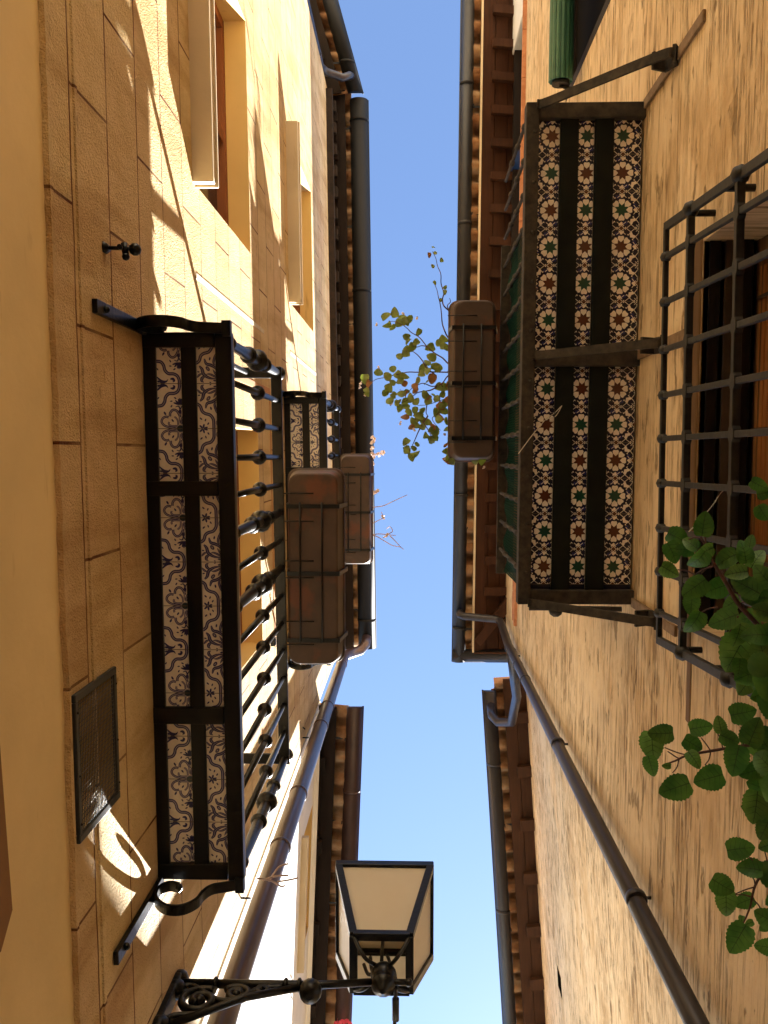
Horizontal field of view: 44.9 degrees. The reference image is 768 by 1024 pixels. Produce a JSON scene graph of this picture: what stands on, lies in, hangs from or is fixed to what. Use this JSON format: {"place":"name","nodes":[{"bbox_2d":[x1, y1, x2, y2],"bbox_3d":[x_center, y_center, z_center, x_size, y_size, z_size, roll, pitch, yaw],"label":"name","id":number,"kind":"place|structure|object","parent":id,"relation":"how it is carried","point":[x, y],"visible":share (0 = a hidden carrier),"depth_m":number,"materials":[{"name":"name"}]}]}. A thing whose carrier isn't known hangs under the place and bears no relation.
{"place":"outdoors","nodes":[
{"label":"outdoors","id":0,"kind":"place"},
{"bbox_2d":[0,0,376,1023],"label":"stucco house","id":1,"kind":"structure","parent":0,"point":[210,158],"depth_m":2.93,"materials":[{"name":"paint"}]},
{"bbox_2d":[102,241,141,260],"bbox_3d":[-0.780,-0.767,2.721,0.127,0.082,0.055,0,-86,2],"label":"wall hook","id":2,"kind":"object","parent":1,"relation":"attached to","point":[134,249],"depth_m":2.73,"materials":[{"name":"black metal"}]},
{"bbox_2d":[92,299,292,964],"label":"iron balcony","id":3,"kind":"structure","parent":1,"relation":"attached to","point":[198,602],"depth_m":3.19,"materials":[{"name":"black metal"}]},
{"bbox_2d":[284,468,347,663],"bbox_3d":[-0.328,0.265,4.452,0.296,0.200,0.947,0,-86,2],"label":"flower box","id":4,"kind":"object","parent":3,"relation":"attached to","point":[316,505],"visible":1,"depth_m":4.37,"materials":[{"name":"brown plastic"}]},
{"bbox_2d":[199,0,228,225],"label":"window","id":5,"kind":"structure","parent":1,"relation":"in","point":[218,197],"depth_m":5.18,"materials":[{"name":"beige glass"}]},
{"bbox_2d":[236,431,241,633],"bbox_3d":[-0.925,0.220,4.351,0.080,2.300,1.256,-1,-86,2],"label":"balcony door","id":6,"kind":"structure","parent":1,"relation":"in","point":[236,431],"depth_m":5.46,"materials":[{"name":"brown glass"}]},
{"bbox_2d":[257,863,297,886],"bbox_3d":[-0.420,1.502,3.789,0.082,0.453,0.251,-10,-87,2],"label":"dry twig","id":7,"kind":"object","parent":1,"relation":"attached to","point":[271,877],"visible":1,"depth_m":3.77,"materials":[{"name":"beige"}]},
{"bbox_2d":[152,860,433,1023],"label":"street lantern","id":8,"kind":"object","parent":1,"relation":"attached to","point":[384,918],"visible":1,"depth_m":3.63,"materials":[{"name":"black metal"}]},
{"bbox_2d":[292,305,299,314],"bbox_3d":[-0.851,-2.265,7.794,0.080,1.660,1.281,-1,-86,2],"label":"window","id":9,"kind":"structure","parent":1,"relation":"in","point":[297,307],"depth_m":8.59,"materials":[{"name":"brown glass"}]},
{"bbox_2d":[282,391,340,669],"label":"iron balcony","id":10,"kind":"structure","parent":1,"relation":"attached to","point":[306,420],"depth_m":6.60,"materials":[{"name":"black metal"}]},
{"bbox_2d":[338,453,374,563],"bbox_3d":[-0.234,-0.021,7.870,0.302,0.200,0.947,0,-86,2],"label":"flower box","id":11,"kind":"object","parent":10,"relation":"attached to","point":[356,469],"visible":0.74,"depth_m":7.79,"materials":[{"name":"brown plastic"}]},
{"bbox_2d":[370,435,406,549],"bbox_3d":[0.027,-0.167,8.058,0.353,0.027,0.993,0,-86,2],"label":"dried plant","id":12,"kind":"object","parent":11,"relation":"in","point":[376,491],"visible":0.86,"depth_m":8.06,"materials":[{"name":"beige plant"}]},
{"bbox_2d":[199,701,363,1023],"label":"white house","id":13,"kind":"structure","parent":0,"point":[299,939],"depth_m":8.68,"materials":[{"name":"paint"}]},
{"bbox_2d":[334,1018,351,1023],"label":"red flowers","id":14,"kind":"object","parent":13,"relation":"attached to","point":[343,1021],"visible":1,"depth_m":8.68,"materials":[{"name":"red plant"}]},
{"bbox_2d":[320,0,508,1023],"label":"sky","id":15,"kind":"structure","parent":0,"point":[424,797],"materials":[{"name":"blue"}]},
{"bbox_2d":[451,0,767,1023],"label":"plaster house","id":16,"kind":"structure","parent":0,"point":[601,694],"depth_m":3.59,"materials":[{"name":"beige paint"}]},
{"bbox_2d":[511,150,519,187],"bbox_3d":[1.224,-2.935,8.428,0.080,0.850,0.621,1,-86,2],"label":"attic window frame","id":17,"kind":"structure","parent":16,"relation":"in","point":[517,160],"depth_m":8.53,"materials":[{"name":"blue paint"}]},
{"bbox_2d":[548,0,574,88],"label":"green blind","id":18,"kind":"object","parent":16,"relation":"attached to","point":[561,41],"visible":0.9,"depth_m":5.23,"materials":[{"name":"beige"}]},
{"bbox_2d":[566,0,610,100],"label":"window","id":19,"kind":"structure","parent":16,"relation":"in","point":[588,14],"depth_m":5.41,"materials":[{"name":"green"}]},
{"bbox_2d":[496,9,705,636],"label":"iron balcony","id":20,"kind":"structure","parent":16,"relation":"attached to","point":[583,350],"depth_m":3.86,"materials":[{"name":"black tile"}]},
{"bbox_2d":[447,300,497,461],"bbox_3d":[0.463,-0.683,4.841,0.271,0.200,0.847,0,-86,2],"label":"flower box","id":21,"kind":"object","parent":20,"relation":"attached to","point":[472,333],"visible":1,"depth_m":4.76,"materials":[{"name":"brown plastic"}]},
{"bbox_2d":[358,246,485,468],"bbox_3d":[0.134,-0.775,5.014,0.593,0.389,1.217,-12,-87,2],"label":"plant","id":22,"kind":"object","parent":21,"relation":"in","point":[424,369],"visible":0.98,"depth_m":5.03,"materials":[{"name":"green plant"}]},
{"bbox_2d":[503,232,521,582],"bbox_3d":[0.633,-0.476,4.388,0.032,0.872,1.630,1,-86,2],"label":"privacy netting","id":23,"kind":"object","parent":20,"relation":"attached to","point":[512,394],"visible":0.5,"depth_m":4.53,"materials":[{"name":"green fabric"}]},
{"bbox_2d":[518,405,561,453],"bbox_3d":[0.630,-0.336,3.769,0.022,0.083,0.253,43,-86,-1],"label":"twine","id":24,"kind":"object","parent":20,"relation":"hanging from","point":[541,424],"visible":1,"depth_m":3.75,"materials":[{"name":"beige fabric"}]},
{"bbox_2d":[638,477,767,956],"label":"trailing plant","id":25,"kind":"object","parent":16,"relation":"hanging from","point":[743,650],"visible":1,"depth_m":2.02,"materials":[{"name":"green plant"}]},
{"bbox_2d":[653,148,767,696],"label":"window grille","id":26,"kind":"object","parent":16,"relation":"attached to","point":[736,179],"depth_m":2.71,"materials":[{"name":"metal"}]},
{"bbox_2d":[745,235,767,624],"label":"window","id":27,"kind":"structure","parent":16,"relation":"in","point":[763,241],"depth_m":2.99,"materials":[{"name":"black"}]},
{"bbox_2d":[749,263,767,575],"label":"window frame","id":28,"kind":"object","parent":16,"relation":"hanging from","point":[761,533],"visible":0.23,"depth_m":2.94,"materials":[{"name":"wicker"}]},
{"label":"alley paving","id":29,"kind":"structure","parent":0,"visible":0},
{"bbox_2d":[307,0,363,94],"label":"neighbour house","id":30,"kind":"structure","parent":29,"relation":"on","point":[339,67],"depth_m":10.37,"materials":[{"name":"paint"}]},
{"bbox_2d":[482,648,682,1023],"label":"house","id":31,"kind":"structure","parent":29,"relation":"on","point":[572,947],"depth_m":8.49,"materials":[{"name":"paint"}]}
]}

